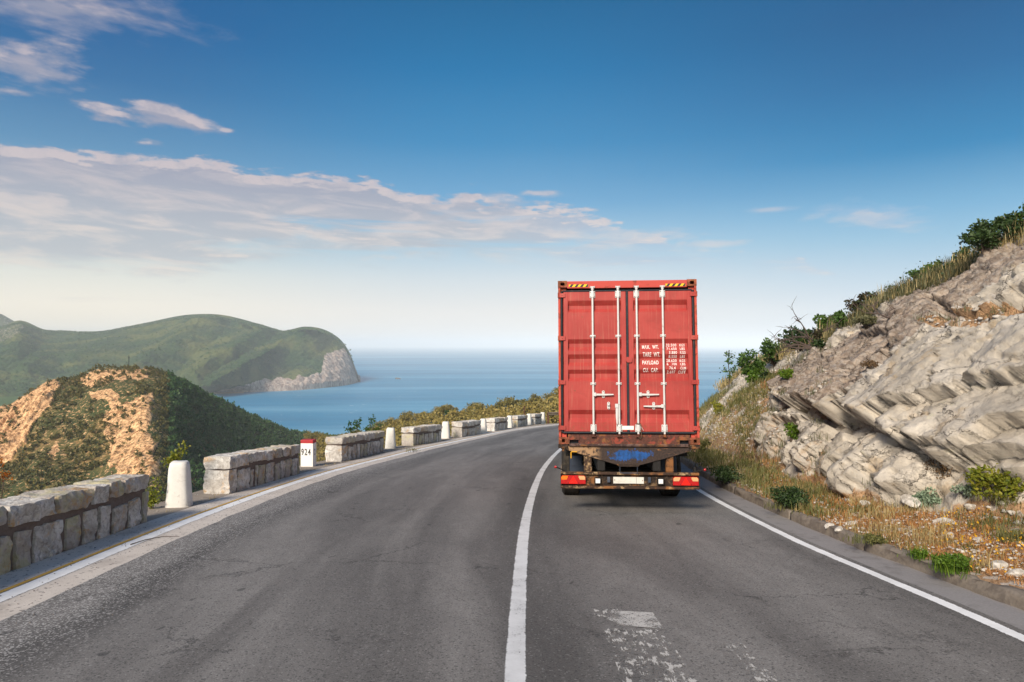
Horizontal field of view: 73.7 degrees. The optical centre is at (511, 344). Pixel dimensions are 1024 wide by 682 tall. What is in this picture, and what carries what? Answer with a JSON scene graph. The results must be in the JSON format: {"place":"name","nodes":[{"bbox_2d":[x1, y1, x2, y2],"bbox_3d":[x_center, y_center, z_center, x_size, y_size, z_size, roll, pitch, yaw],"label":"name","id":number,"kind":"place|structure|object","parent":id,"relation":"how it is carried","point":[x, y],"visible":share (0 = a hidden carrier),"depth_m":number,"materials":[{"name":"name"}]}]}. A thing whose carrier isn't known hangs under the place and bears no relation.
{"place":"outdoors","nodes":[
{"label":"outdoors","id":0,"kind":"place"},
{"bbox_2d":[0,314,13,325],"bbox_3d":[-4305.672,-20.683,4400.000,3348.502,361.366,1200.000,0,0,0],"label":"mountain","id":1,"kind":"structure","parent":0,"point":[4,320],"depth_m":4182.64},
{"bbox_2d":[0,396,21,405],"bbox_3d":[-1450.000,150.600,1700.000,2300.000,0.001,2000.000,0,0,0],"label":"valley floor","id":2,"kind":"structure","parent":0,"point":[7,400],"depth_m":1835.30,"materials":[{"name":"plant"}]},
{"bbox_2d":[0,368,338,504],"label":"hill","id":3,"kind":"structure","parent":0,"point":[122,459],"depth_m":440.69,"materials":[{"name":"plant"}]},
{"bbox_2d":[0,364,170,501],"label":"hill scrub","id":4,"kind":"object","parent":3,"relation":"on","point":[18,467],"visible":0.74,"depth_m":408.16,"materials":[{"name":"plant"}]},
{"bbox_2d":[0,314,359,396],"bbox_3d":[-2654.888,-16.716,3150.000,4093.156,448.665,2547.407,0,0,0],"label":"headland","id":5,"kind":"structure","parent":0,"point":[336,367],"depth_m":2506.44,"materials":[{"name":"plant"}]},
{"bbox_2d":[0,424,556,620],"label":"road shoulder","id":6,"kind":"object","parent":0,"point":[9,607],"visible":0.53,"depth_m":9.56},
{"bbox_2d":[130,536,176,544],"bbox_3d":[-5.029,2.725,9.559,0.165,0.053,0.679,0,0,35],"label":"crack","id":7,"kind":"object","parent":6,"relation":"on","point":[153,538],"visible":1,"depth_m":9.60,"materials":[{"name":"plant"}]},
{"bbox_2d":[0,424,555,592],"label":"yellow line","id":8,"kind":"object","parent":6,"relation":"on","point":[18,584],"visible":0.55,"depth_m":9.84,"materials":[{"name":"paint"}]},
{"bbox_2d":[0,424,558,601],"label":"edge line","id":9,"kind":"object","parent":6,"relation":"on","point":[23,588],"visible":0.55,"depth_m":9.54,"materials":[{"name":"white paint"}]},
{"bbox_2d":[10,423,558,571],"bbox_3d":[4.160,4.010,30.475,22.601,6.208,88.881,0,0,26],"label":"ledge","id":10,"kind":"object","parent":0,"point":[158,511],"visible":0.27,"depth_m":13.98,"materials":[{"name":"concrete"}]},
{"bbox_2d":[0,474,149,574],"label":"parapet wall","id":11,"kind":"structure","parent":10,"relation":"on","point":[37,525],"depth_m":8.97,"materials":[{"name":"stone"}]},
{"bbox_2d":[148,477,161,508],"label":"shoot","id":12,"kind":"object","parent":10,"relation":"on","point":[153,501],"visible":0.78,"depth_m":12.29,"materials":[{"name":"green plant"}]},
{"bbox_2d":[165,460,192,507],"bbox_3d":[-6.160,2.624,12.635,0.438,0.924,0.439,0,0,-11],"label":"guard post","id":13,"kind":"object","parent":10,"relation":"on","point":[179,490],"visible":0.9,"depth_m":12.47,"materials":[{"name":"concrete"}]},
{"bbox_2d":[203,444,300,493],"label":"parapet wall","id":14,"kind":"structure","parent":10,"relation":"on","point":[228,473],"depth_m":15.15,"materials":[{"name":"stone"}]},
{"bbox_2d":[49,425,535,557],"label":"roadside weeds","id":15,"kind":"object","parent":10,"relation":"on","point":[284,477],"visible":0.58,"depth_m":18.56,"materials":[{"name":"plant"}]},
{"bbox_2d":[301,439,315,466],"bbox_3d":[-5.951,3.187,19.966,0.376,0.822,0.266,0,0,6],"label":"kilometre stone","id":16,"kind":"object","parent":10,"relation":"on","point":[308,452],"visible":0.92,"depth_m":19.84,"materials":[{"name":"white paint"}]},
{"bbox_2d":[325,430,384,461],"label":"parapet wall","id":17,"kind":"structure","parent":10,"relation":"on","point":[344,447],"depth_m":22.45,"materials":[{"name":"stone"}]},
{"bbox_2d":[363,414,380,430],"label":"shoot","id":18,"kind":"object","parent":10,"relation":"on","point":[367,428],"visible":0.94,"depth_m":25.59,"materials":[{"name":"green plant"}]},
{"bbox_2d":[385,427,395,448],"bbox_3d":[-4.816,3.754,27.076,0.429,0.912,0.428,0,0,-3],"label":"guard post","id":19,"kind":"object","parent":10,"relation":"on","point":[390,442],"visible":0.91,"depth_m":26.91,"materials":[{"name":"concrete"}]},
{"bbox_2d":[401,424,442,445],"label":"parapet wall","id":20,"kind":"structure","parent":10,"relation":"on","point":[420,434],"depth_m":29.37,"materials":[{"name":"stone"}]},
{"bbox_2d":[441,421,449,438],"bbox_3d":[-3.273,4.261,33.667,0.439,0.929,0.445,0,0,6],"label":"guard post","id":21,"kind":"object","parent":10,"relation":"on","point":[445,433],"visible":0.88,"depth_m":33.49,"materials":[{"name":"concrete"}]},
{"bbox_2d":[451,420,480,436],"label":"parapet wall","id":22,"kind":"structure","parent":10,"relation":"on","point":[464,428],"depth_m":35.33,"materials":[{"name":"stone"}]},
{"bbox_2d":[480,418,486,432],"bbox_3d":[-1.647,4.675,38.880,0.432,0.910,0.436,0,0,11],"label":"guard post","id":23,"kind":"object","parent":10,"relation":"on","point":[483,424],"visible":0.73,"depth_m":38.70,"materials":[{"name":"concrete"}]},
{"bbox_2d":[486,417,507,430],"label":"parapet wall","id":24,"kind":"structure","parent":10,"relation":"on","point":[497,423],"depth_m":41.36,"materials":[{"name":"stone"}]},
{"bbox_2d":[507,415,512,427],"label":"guard post","id":25,"kind":"object","parent":10,"relation":"on","point":[510,424],"visible":0.69,"depth_m":45.45,"materials":[{"name":"concrete"}]},
{"bbox_2d":[512,415,527,426],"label":"parapet wall","id":26,"kind":"structure","parent":10,"relation":"on","point":[519,420],"depth_m":47.39,"materials":[{"name":"stone"}]},
{"bbox_2d":[531,413,541,424],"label":"parapet wall","id":27,"kind":"structure","parent":10,"relation":"on","point":[536,418],"depth_m":52.26,"materials":[{"name":"stone"}]},
{"bbox_2d":[298,416,557,465],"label":"wooded spur","id":28,"kind":"structure","parent":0,"point":[299,454],"depth_m":393.08,"materials":[{"name":"plant"}]},
{"bbox_2d":[399,410,412,421],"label":"pine tree","id":29,"kind":"object","parent":28,"relation":"on","point":[404,415],"visible":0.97,"depth_m":336.45,"materials":[{"name":"green plant"}]},
{"bbox_2d":[299,396,558,461],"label":"pine wood","id":30,"kind":"object","parent":28,"relation":"on","point":[546,405],"visible":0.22,"depth_m":283.69,"materials":[{"name":"plant"}]},
{"bbox_2d":[503,396,514,408],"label":"pine tree","id":31,"kind":"object","parent":28,"relation":"on","point":[509,401],"visible":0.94,"depth_m":287.24,"materials":[{"name":"green plant"}]},
{"bbox_2d":[528,393,537,402],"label":"pine tree","id":32,"kind":"object","parent":28,"relation":"on","point":[533,398],"visible":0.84,"depth_m":282.66,"materials":[{"name":"green plant"}]},
{"bbox_2d":[214,346,762,434],"bbox_3d":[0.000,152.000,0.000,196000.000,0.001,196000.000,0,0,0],"label":"sea","id":33,"kind":"structure","parent":0,"point":[458,377],"depth_m":2592.97,"materials":[{"name":"liquid"}]},
{"bbox_2d":[0,425,1023,681],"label":"road","id":34,"kind":"structure","parent":0,"point":[396,569],"depth_m":6.75,"materials":[{"name":"asphalt"}]},
{"bbox_2d":[0,425,539,664],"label":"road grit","id":35,"kind":"object","parent":34,"relation":"on","point":[212,520],"visible":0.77,"depth_m":10.52,"materials":[{"name":"gravel"}]},
{"bbox_2d":[504,448,561,681],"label":"line","id":36,"kind":"object","parent":34,"relation":"on","point":[515,666],"visible":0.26,"depth_m":6.67,"materials":[{"name":"white paint"}]},
{"bbox_2d":[554,443,705,495],"bbox_3d":[2.485,2.758,17.373,2.602,1.191,11.276,0,-4,5],"label":"semi trailer","id":37,"kind":"object","parent":34,"relation":"on","point":[629,466],"visible":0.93,"depth_m":11.88,"materials":[{"name":"metal"}]},
{"bbox_2d":[558,279,699,444],"bbox_3d":[2.521,0.765,18.025,2.446,2.896,12.264,0,-4,5],"label":"shipping container","id":38,"kind":"object","parent":37,"relation":"on","point":[628,360],"visible":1,"depth_m":12.01,"materials":[{"name":"metal"}]},
{"bbox_2d":[558,291,626,431],"bbox_3d":[1.416,0.296,12.067,1.201,2.469,0.093,0,-4,5],"label":"door","id":39,"kind":"structure","parent":38,"relation":"in","point":[577,308],"depth_m":12.07,"materials":[{"name":"red paint"}]},
{"bbox_2d":[628,291,699,431],"bbox_3d":[2.657,0.288,11.967,1.201,2.469,0.093,0,-4,5],"label":"door","id":40,"kind":"structure","parent":38,"relation":"in","point":[679,406],"depth_m":11.98,"materials":[{"name":"red paint"}]},
{"bbox_2d":[607,610,661,627],"bbox_3d":[1.104,2.471,6.147,0.489,0.039,0.433,0,0,10],"label":"worn paint","id":41,"kind":"object","parent":34,"relation":"on","point":[638,619],"visible":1,"depth_m":6.13,"materials":[{"name":"paint"}]},
{"bbox_2d":[603,628,696,681],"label":"worn paint","id":42,"kind":"object","parent":34,"relation":"on","point":[671,667],"visible":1,"depth_m":5.19,"materials":[{"name":"grey"}]},
{"bbox_2d":[726,640,777,681],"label":"worn paint","id":43,"kind":"object","parent":34,"relation":"on","point":[762,673],"visible":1,"depth_m":4.93,"materials":[{"name":"grey"}]},
{"bbox_2d":[681,462,1023,629],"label":"gutter","id":44,"kind":"object","parent":34,"relation":"on","point":[1008,614],"visible":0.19,"depth_m":8.18,"materials":[{"name":"concrete"}]},
{"bbox_2d":[693,486,1023,640],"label":"edge line","id":45,"kind":"object","parent":34,"relation":"on","point":[997,626],"visible":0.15,"depth_m":7.44,"materials":[{"name":"white paint"}]},
{"bbox_2d":[0,0,1023,345],"label":"sky","id":46,"kind":"structure","parent":0,"point":[361,172],"materials":[{"name":"blue"}]},
{"bbox_2d":[688,235,1023,588],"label":"rock slope","id":47,"kind":"structure","parent":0,"point":[951,395],"depth_m":11.61,"materials":[{"name":"stone"}]},
{"bbox_2d":[698,438,711,453],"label":"shrub","id":48,"kind":"object","parent":47,"relation":"on","point":[704,443],"visible":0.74,"depth_m":21.36,"materials":[{"name":"green plant"}]},
{"bbox_2d":[710,399,724,412],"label":"shrub","id":49,"kind":"object","parent":47,"relation":"on","point":[717,405],"visible":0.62,"depth_m":28.27,"materials":[{"name":"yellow plant"}]},
{"bbox_2d":[706,465,745,484],"bbox_3d":[4.729,2.895,15.008,0.856,0.457,0.817,0,0,-16],"label":"shrub","id":50,"kind":"object","parent":47,"relation":"on","point":[723,473],"visible":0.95,"depth_m":14.87,"materials":[{"name":"green plant"}]},
{"bbox_2d":[719,350,737,389],"bbox_3d":[10.958,1.292,34.407,1.103,2.033,0.794,0,0,0],"label":"sapling","id":51,"kind":"object","parent":47,"relation":"on","point":[731,363],"visible":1,"depth_m":34.45,"materials":[{"name":"green plant"}]},
{"bbox_2d":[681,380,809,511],"bbox_3d":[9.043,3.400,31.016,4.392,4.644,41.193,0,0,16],"label":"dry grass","id":52,"kind":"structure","parent":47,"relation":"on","point":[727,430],"depth_m":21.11,"materials":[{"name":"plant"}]},
{"bbox_2d":[736,348,766,378],"bbox_3d":[9.694,0.819,27.657,1.204,1.351,1.119,0,0,31],"label":"shrub","id":53,"kind":"object","parent":47,"relation":"on","point":[743,362],"visible":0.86,"depth_m":27.52,"materials":[{"name":"green plant"}]},
{"bbox_2d":[745,368,767,382],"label":"shrub","id":54,"kind":"object","parent":47,"relation":"on","point":[752,375],"visible":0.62,"depth_m":26.78,"materials":[{"name":"green plant"}]},
{"bbox_2d":[681,369,837,519],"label":"olive grass","id":55,"kind":"structure","parent":47,"relation":"on","point":[707,456],"depth_m":16.80,"materials":[{"name":"plant"}]},
{"bbox_2d":[759,337,786,366],"bbox_3d":[10.774,0.326,28.068,1.303,1.248,1.512,0,0,21],"label":"shrub","id":56,"kind":"object","parent":47,"relation":"on","point":[769,350],"visible":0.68,"depth_m":27.88,"materials":[{"name":"green plant"}]},
{"bbox_2d":[777,368,793,379],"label":"shrub","id":57,"kind":"object","parent":47,"relation":"on","point":[787,373],"visible":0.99,"depth_m":18.14,"materials":[{"name":"green plant"}]},
{"bbox_2d":[769,485,811,508],"bbox_3d":[4.681,2.609,11.431,0.652,0.486,0.647,0,0,0],"label":"shrub","id":58,"kind":"object","parent":47,"relation":"on","point":[790,495],"visible":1,"depth_m":11.38,"materials":[{"name":"green plant"}]},
{"bbox_2d":[784,423,799,441],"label":"shrub","id":59,"kind":"object","parent":47,"relation":"on","point":[792,431],"visible":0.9,"depth_m":15.34,"materials":[{"name":"green plant"}]},
{"bbox_2d":[775,325,814,351],"bbox_3d":[10.214,-0.232,24.297,1.492,0.977,1.415,0,0,0],"label":"shrub","id":60,"kind":"object","parent":47,"relation":"on","point":[791,334],"visible":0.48,"depth_m":24.16,"materials":[{"name":"green plant"}]},
{"bbox_2d":[768,296,841,364],"bbox_3d":[8.530,-0.391,20.026,1.872,2.047,1.795,0,0,37],"label":"dead tree","id":61,"kind":"object","parent":47,"relation":"on","point":[806,346],"visible":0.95,"depth_m":20.21,"materials":[{"name":"plant"}]},
{"bbox_2d":[810,328,823,339],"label":"shrub","id":62,"kind":"object","parent":47,"relation":"on","point":[817,333],"visible":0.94,"depth_m":20.16,"materials":[{"name":"green plant"}]},
{"bbox_2d":[810,337,826,349],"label":"shrub","id":63,"kind":"object","parent":47,"relation":"on","point":[820,343],"visible":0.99,"depth_m":17.98,"materials":[{"name":"green plant"}]},
{"bbox_2d":[812,313,834,328],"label":"shrub","id":64,"kind":"object","parent":47,"relation":"on","point":[822,321],"visible":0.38,"depth_m":23.53,"materials":[{"name":"green plant"}]},
{"bbox_2d":[831,309,847,328],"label":"shrub","id":65,"kind":"object","parent":47,"relation":"on","point":[839,315],"visible":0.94,"depth_m":20.37,"materials":[{"name":"green plant"}]},
{"bbox_2d":[680,456,1023,609],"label":"kerb","id":66,"kind":"structure","parent":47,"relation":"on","point":[1010,595],"depth_m":8.51,"materials":[{"name":"concrete"}]},
{"bbox_2d":[762,499,795,510],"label":"weed grass","id":67,"kind":"structure","parent":66,"relation":"on","point":[779,505],"depth_m":11.45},
{"bbox_2d":[834,526,842,532],"bbox_3d":[4.614,2.619,9.627,0.113,0.110,0.182,-15,-14,29],"label":"rock","id":68,"kind":"object","parent":66,"relation":"on","point":[838,529],"visible":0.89,"depth_m":9.59,"materials":[{"name":"stone"}]},
{"bbox_2d":[688,394,1023,579],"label":"rubble","id":69,"kind":"object","parent":47,"relation":"on","point":[974,551],"visible":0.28,"depth_m":8.90,"materials":[{"name":"stone"}]},
{"bbox_2d":[699,303,1022,506],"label":"rock tufts","id":70,"kind":"object","parent":47,"relation":"on","point":[806,392],"visible":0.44,"depth_m":16.04,"materials":[{"name":"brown plant"}]},
{"bbox_2d":[844,291,877,313],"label":"shrub","id":71,"kind":"object","parent":47,"relation":"on","point":[851,307],"visible":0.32,"depth_m":20.12,"materials":[{"name":"green plant"}]},
{"bbox_2d":[699,235,1023,524],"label":"rubble","id":72,"kind":"object","parent":47,"relation":"on","point":[1011,512],"visible":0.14,"depth_m":16.25,"materials":[{"name":"stone"}]},
{"bbox_2d":[851,314,876,329],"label":"shrub","id":73,"kind":"object","parent":47,"relation":"on","point":[865,320],"visible":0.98,"depth_m":16.07,"materials":[{"name":"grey plant"}]},
{"bbox_2d":[712,208,1023,391],"bbox_3d":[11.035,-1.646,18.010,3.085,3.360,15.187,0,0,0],"label":"crest grass","id":74,"kind":"structure","parent":47,"relation":"on","point":[900,291],"depth_m":17.04,"materials":[{"name":"plant"}]},
{"bbox_2d":[858,358,880,368],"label":"shrub","id":75,"kind":"object","parent":47,"relation":"on","point":[869,363],"visible":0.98,"depth_m":13.32,"materials":[{"name":"brown plant"}]},
{"bbox_2d":[717,206,1023,388],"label":"crest scrub","id":76,"kind":"object","parent":47,"relation":"on","point":[921,275],"visible":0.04,"depth_m":16.22,"materials":[{"name":"plant"}]},
{"bbox_2d":[839,528,908,545],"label":"weed grass","id":77,"kind":"structure","parent":47,"relation":"on","point":[859,537],"depth_m":8.80,"materials":[{"name":"plant"}]},
{"bbox_2d":[862,533,888,543],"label":"shrub","id":78,"kind":"object","parent":47,"relation":"on","point":[874,539],"visible":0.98,"depth_m":8.70,"materials":[{"name":"green plant"}]},
{"bbox_2d":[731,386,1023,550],"bbox_3d":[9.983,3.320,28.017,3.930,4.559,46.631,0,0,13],"label":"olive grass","id":79,"kind":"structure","parent":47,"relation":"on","point":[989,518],"depth_m":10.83,"materials":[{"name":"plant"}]},
{"bbox_2d":[845,294,911,318],"bbox_3d":[8.355,-0.868,15.455,1.516,0.575,0.572,0,0,15],"label":"shrub","id":80,"kind":"object","parent":47,"relation":"on","point":[873,306],"visible":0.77,"depth_m":15.36,"materials":[{"name":"plant"}]},
{"bbox_2d":[755,377,1023,585],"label":"dry grass","id":81,"kind":"structure","parent":47,"relation":"on","point":[1006,555],"depth_m":9.12,"materials":[{"name":"plant"}]},
{"bbox_2d":[780,482,1023,583],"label":"straw grass","id":82,"kind":"structure","parent":47,"relation":"on","point":[924,531],"depth_m":9.34,"materials":[{"name":"plant"}]},
{"bbox_2d":[900,494,920,507],"bbox_3d":[6.040,2.380,10.344,0.192,0.141,0.345,-5,18,-11],"label":"rock","id":83,"kind":"object","parent":47,"relation":"on","point":[908,499],"visible":0.94,"depth_m":10.32,"materials":[{"name":"stone"}]},
{"bbox_2d":[905,267,922,280],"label":"shrub","id":84,"kind":"object","parent":47,"relation":"on","point":[914,271],"visible":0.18,"depth_m":17.96,"materials":[{"name":"green plant"}]},
{"bbox_2d":[897,544,937,560],"bbox_3d":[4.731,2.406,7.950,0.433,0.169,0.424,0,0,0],"label":"weed grass","id":85,"kind":"structure","parent":47,"relation":"on","point":[921,549],"depth_m":7.95,"materials":[{"name":"green plant"}]},
{"bbox_2d":[911,486,942,504],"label":"shrub","id":86,"kind":"object","parent":47,"relation":"on","point":[924,495],"visible":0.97,"depth_m":10.27,"materials":[{"name":"green plant"}]},
{"bbox_2d":[913,498,940,507],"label":"weed grass","id":87,"kind":"structure","parent":47,"relation":"on","point":[925,504],"depth_m":10.22,"materials":[{"name":"beige plant"}]},
{"bbox_2d":[922,260,939,272],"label":"shrub","id":88,"kind":"object","parent":47,"relation":"on","point":[926,267],"visible":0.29,"depth_m":17.36,"materials":[{"name":"green plant"}]},
{"bbox_2d":[923,459,956,478],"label":"shrub","id":89,"kind":"object","parent":47,"relation":"on","point":[943,469],"visible":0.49,"depth_m":10.36,"materials":[{"name":"brown plant"}]},
{"bbox_2d":[932,517,954,525],"bbox_3d":[5.886,2.431,9.306,0.273,0.112,0.152,-8,5,23],"label":"rock","id":90,"kind":"object","parent":47,"relation":"on","point":[935,521],"visible":0.43,"depth_m":9.31,"materials":[{"name":"stone"}]},
{"bbox_2d":[930,552,970,568],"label":"shrub","id":91,"kind":"object","parent":47,"relation":"on","point":[952,558],"visible":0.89,"depth_m":7.39,"materials":[{"name":"green plant"}]},
{"bbox_2d":[923,547,985,578],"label":"weed grass","id":92,"kind":"structure","parent":47,"relation":"on","point":[944,568],"depth_m":7.30,"materials":[{"name":"green plant"}]},
{"bbox_2d":[952,245,970,258],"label":"shrub","id":93,"kind":"object","parent":47,"relation":"on","point":[956,254],"visible":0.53,"depth_m":16.04,"materials":[{"name":"green plant"}]},
{"bbox_2d":[949,483,976,498],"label":"shrub","id":94,"kind":"object","parent":47,"relation":"on","point":[966,489],"visible":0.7,"depth_m":9.65,"materials":[{"name":"green plant"}]},
{"bbox_2d":[963,503,975,510],"bbox_3d":[6.419,2.277,9.563,0.195,0.115,0.152,0,0,9],"label":"rock","id":95,"kind":"object","parent":47,"relation":"on","point":[967,506],"visible":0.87,"depth_m":9.51,"materials":[{"name":"stone"}]},
{"bbox_2d":[922,235,1023,319],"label":"brown heath","id":96,"kind":"object","parent":47,"relation":"on","point":[958,309],"visible":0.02,"depth_m":12.47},
{"bbox_2d":[928,505,1023,571],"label":"yellow flowers","id":97,"kind":"object","parent":47,"relation":"on","point":[998,539],"visible":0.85,"depth_m":8.10,"materials":[{"name":"plant"}]},
{"bbox_2d":[956,218,1000,253],"bbox_3d":[9.806,-2.246,14.187,0.790,0.776,0.774,0,0,0],"label":"shrub","id":98,"kind":"object","parent":47,"relation":"on","point":[984,234],"visible":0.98,"depth_m":14.06,"materials":[{"name":"green plant"}]},
{"bbox_2d":[963,463,1023,505],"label":"shrub","id":99,"kind":"object","parent":47,"relation":"on","point":[987,479],"visible":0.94,"depth_m":9.21,"materials":[{"name":"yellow plant"}]},
{"bbox_2d":[969,488,1022,506],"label":"weed grass","id":100,"kind":"structure","parent":47,"relation":"on","point":[1004,499],"depth_m":9.09,"materials":[{"name":"plant"}]},
{"bbox_2d":[991,560,1008,570],"bbox_3d":[5.184,2.370,7.273,0.221,0.145,0.169,0,0,-11],"label":"rock","id":101,"kind":"object","parent":47,"relation":"on","point":[998,564],"visible":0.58,"depth_m":7.20,"materials":[{"name":"stone"}]},
{"bbox_2d":[980,524,1023,545],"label":"weed grass","id":102,"kind":"structure","parent":47,"relation":"on","point":[1012,536],"depth_m":8.04,"materials":[{"name":"plant"}]},
{"bbox_2d":[992,210,1023,240],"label":"shrub","id":103,"kind":"object","parent":47,"relation":"on","point":[1010,219],"visible":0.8,"depth_m":14.32,"materials":[{"name":"green plant"}]},
{"bbox_2d":[1004,568,1023,576],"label":"rock","id":104,"kind":"object","parent":47,"relation":"on","point":[1017,571],"visible":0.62,"depth_m":6.95,"materials":[{"name":"stone"}]},
{"bbox_2d":[1016,202,1023,220],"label":"shrub","id":105,"kind":"object","parent":47,"relation":"on","point":[1020,215],"visible":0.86,"depth_m":14.21,"materials":[{"name":"green plant"}]},
{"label":"hillside","id":106,"kind":"structure","parent":0,"visible":0},
{"bbox_2d":[0,456,13,498],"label":"shoot","id":107,"kind":"object","parent":106,"relation":"on","point":[5,475],"visible":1,"depth_m":9.20,"materials":[{"name":"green plant"}]},
{"bbox_2d":[160,440,190,468],"bbox_3d":[-6.701,2.498,13.591,0.578,1.198,0.233,0,0,0],"label":"shoot","id":108,"kind":"object","parent":106,"relation":"on","point":[175,456],"visible":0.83,"depth_m":13.59,"materials":[{"name":"green plant"}]},
{"bbox_2d":[344,417,361,432],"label":"shoot","id":109,"kind":"object","parent":106,"relation":"on","point":[357,423],"visible":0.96,"depth_m":24.59,"materials":[{"name":"green plant"}]},
{"bbox_2d":[547,412,558,423],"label":"guardrail","id":110,"kind":"object","parent":106,"relation":"on","point":[551,413],"visible":0.12,"depth_m":59.69,"materials":[{"name":"metal"}]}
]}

